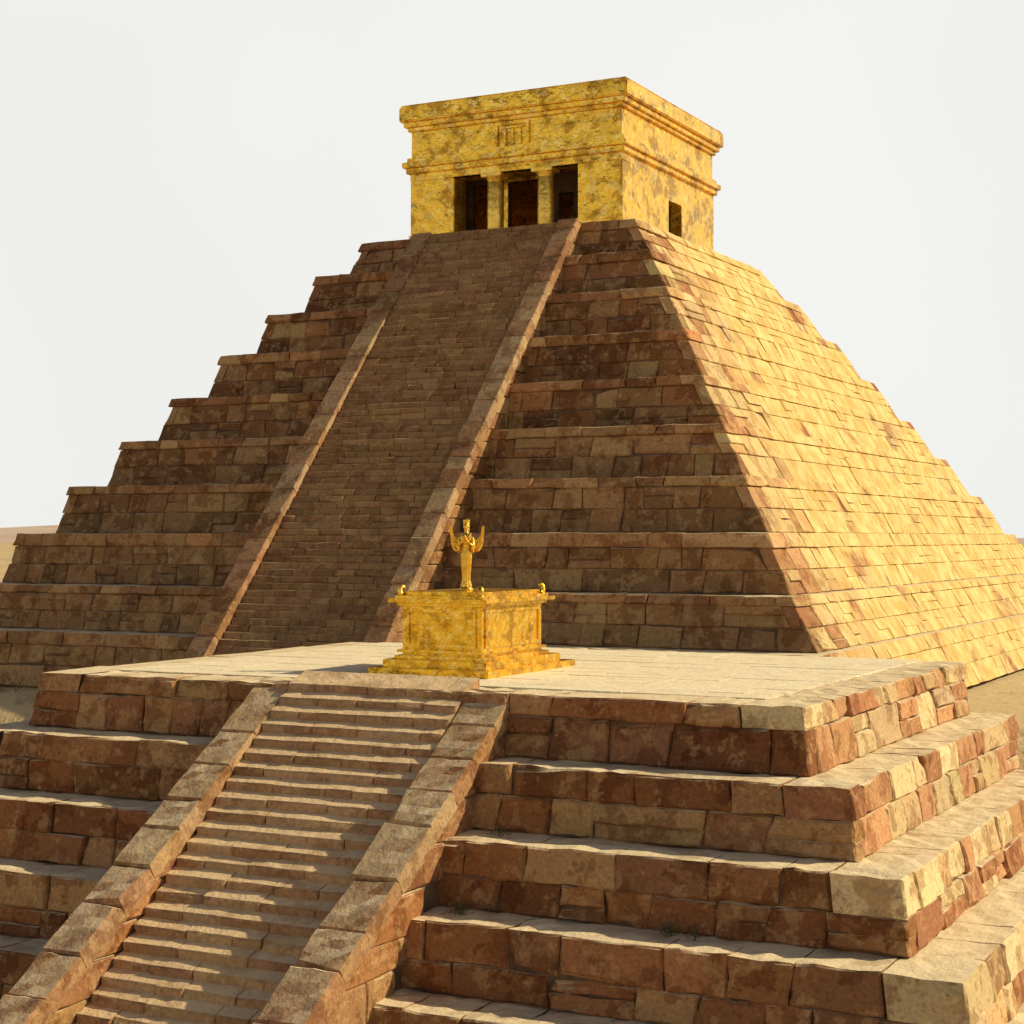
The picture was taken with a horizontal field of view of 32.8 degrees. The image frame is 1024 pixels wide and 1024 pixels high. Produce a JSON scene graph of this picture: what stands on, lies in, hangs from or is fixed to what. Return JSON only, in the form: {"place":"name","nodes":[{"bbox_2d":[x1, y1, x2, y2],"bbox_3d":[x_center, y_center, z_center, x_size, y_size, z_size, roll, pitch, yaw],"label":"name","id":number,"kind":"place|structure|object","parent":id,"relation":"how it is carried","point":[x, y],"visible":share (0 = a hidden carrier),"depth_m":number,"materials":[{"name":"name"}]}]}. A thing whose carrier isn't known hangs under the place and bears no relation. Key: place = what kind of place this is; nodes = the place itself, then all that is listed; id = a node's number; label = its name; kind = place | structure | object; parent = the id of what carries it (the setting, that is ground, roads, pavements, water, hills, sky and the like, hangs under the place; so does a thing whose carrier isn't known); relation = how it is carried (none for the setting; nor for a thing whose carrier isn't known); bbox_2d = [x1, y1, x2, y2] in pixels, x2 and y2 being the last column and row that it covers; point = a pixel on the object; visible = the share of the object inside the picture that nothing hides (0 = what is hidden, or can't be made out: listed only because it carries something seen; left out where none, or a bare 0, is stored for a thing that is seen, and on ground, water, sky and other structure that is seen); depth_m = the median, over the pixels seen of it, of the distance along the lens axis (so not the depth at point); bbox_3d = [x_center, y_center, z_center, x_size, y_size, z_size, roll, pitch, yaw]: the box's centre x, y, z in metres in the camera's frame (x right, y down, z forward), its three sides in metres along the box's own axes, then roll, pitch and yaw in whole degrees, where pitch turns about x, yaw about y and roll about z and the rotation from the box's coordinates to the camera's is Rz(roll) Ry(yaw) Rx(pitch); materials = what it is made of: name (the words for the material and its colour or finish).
{"place":"outdoors","nodes":[
{"label":"outdoors","id":0,"kind":"place"},
{"bbox_2d":[0,543,1023,769],"bbox_3d":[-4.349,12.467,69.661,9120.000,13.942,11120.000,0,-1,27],"label":"ground","id":1,"kind":"structure","parent":0,"point":[1003,694],"depth_m":67.66,"materials":[{"name":"beige sand"}]},
{"bbox_2d":[7,679,26,691],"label":"desert scrub","id":2,"kind":"object","parent":1,"relation":"on","point":[16,684],"depth_m":69.20,"materials":[{"name":"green plant"}]},
{"bbox_2d":[0,642,1023,1023],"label":"stone platform","id":3,"kind":"structure","parent":1,"relation":"on","point":[302,834],"depth_m":38.28,"materials":[{"name":"brown stone"}]},
{"bbox_2d":[445,900,473,914],"bbox_3d":[-1.145,8.510,37.358,0.507,0.370,0.559,1,-1,-42],"label":"shrub","id":4,"kind":"object","parent":3,"relation":"on","point":[457,909],"visible":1,"depth_m":37.33,"materials":[{"name":"green plant"}]},
{"bbox_2d":[367,583,574,678],"bbox_3d":[-1.044,3.200,48.380,3.690,2.436,5.314,0,-1,27],"label":"golden altar","id":5,"kind":"object","parent":3,"relation":"on","point":[480,632],"visible":0.9,"depth_m":46.77,"materials":[{"name":"gold metal"}]},
{"bbox_2d":[450,519,483,589],"bbox_3d":[-1.264,1.173,48.139,0.995,1.980,0.399,0,-1,13],"label":"golden angel statue","id":6,"kind":"object","parent":5,"relation":"on","point":[466,543],"visible":1,"depth_m":48.08,"materials":[{"name":"gold metal"}]},
{"bbox_2d":[491,823,510,836],"bbox_3d":[-0.258,7.092,38.729,0.398,0.308,0.400,-1,-1,42],"label":"shrub","id":7,"kind":"object","parent":3,"relation":"on","point":[500,831],"visible":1,"depth_m":38.71,"materials":[{"name":"green plant"}]},
{"bbox_2d":[657,921,683,937],"bbox_3d":[3.232,8.476,35.351,0.517,0.377,0.502,0,-1,-26],"label":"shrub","id":8,"kind":"object","parent":3,"relation":"on","point":[670,931],"visible":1,"depth_m":35.31,"materials":[{"name":"green plant"}]},
{"bbox_2d":[684,929,701,940],"bbox_3d":[3.667,8.516,35.021,0.411,0.289,0.370,0,-1,27],"label":"shrub","id":9,"kind":"object","parent":3,"relation":"on","point":[692,934],"visible":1,"depth_m":34.99,"materials":[{"name":"green plant"}]},
{"bbox_2d":[0,218,1023,686],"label":"stepped pyramid","id":10,"kind":"object","parent":1,"relation":"on","point":[634,434],"visible":0.95,"depth_m":70.43,"materials":[{"name":"stone"}]},
{"bbox_2d":[399,76,722,250],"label":"golden temple","id":11,"kind":"structure","parent":10,"relation":"on","point":[619,148],"depth_m":79.75,"materials":[{"name":"gold metal"}]},
{"bbox_2d":[0,525,1023,542],"bbox_3d":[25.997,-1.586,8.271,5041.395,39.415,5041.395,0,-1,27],"label":"hills","id":12,"kind":"structure","parent":0,"point":[8,534],"depth_m":1980.70,"materials":[{"name":"sand"}]},
{"bbox_2d":[0,0,1023,537],"label":"sky","id":13,"kind":"structure","parent":0,"point":[177,177],"materials":[{"name":"white"}]}
]}

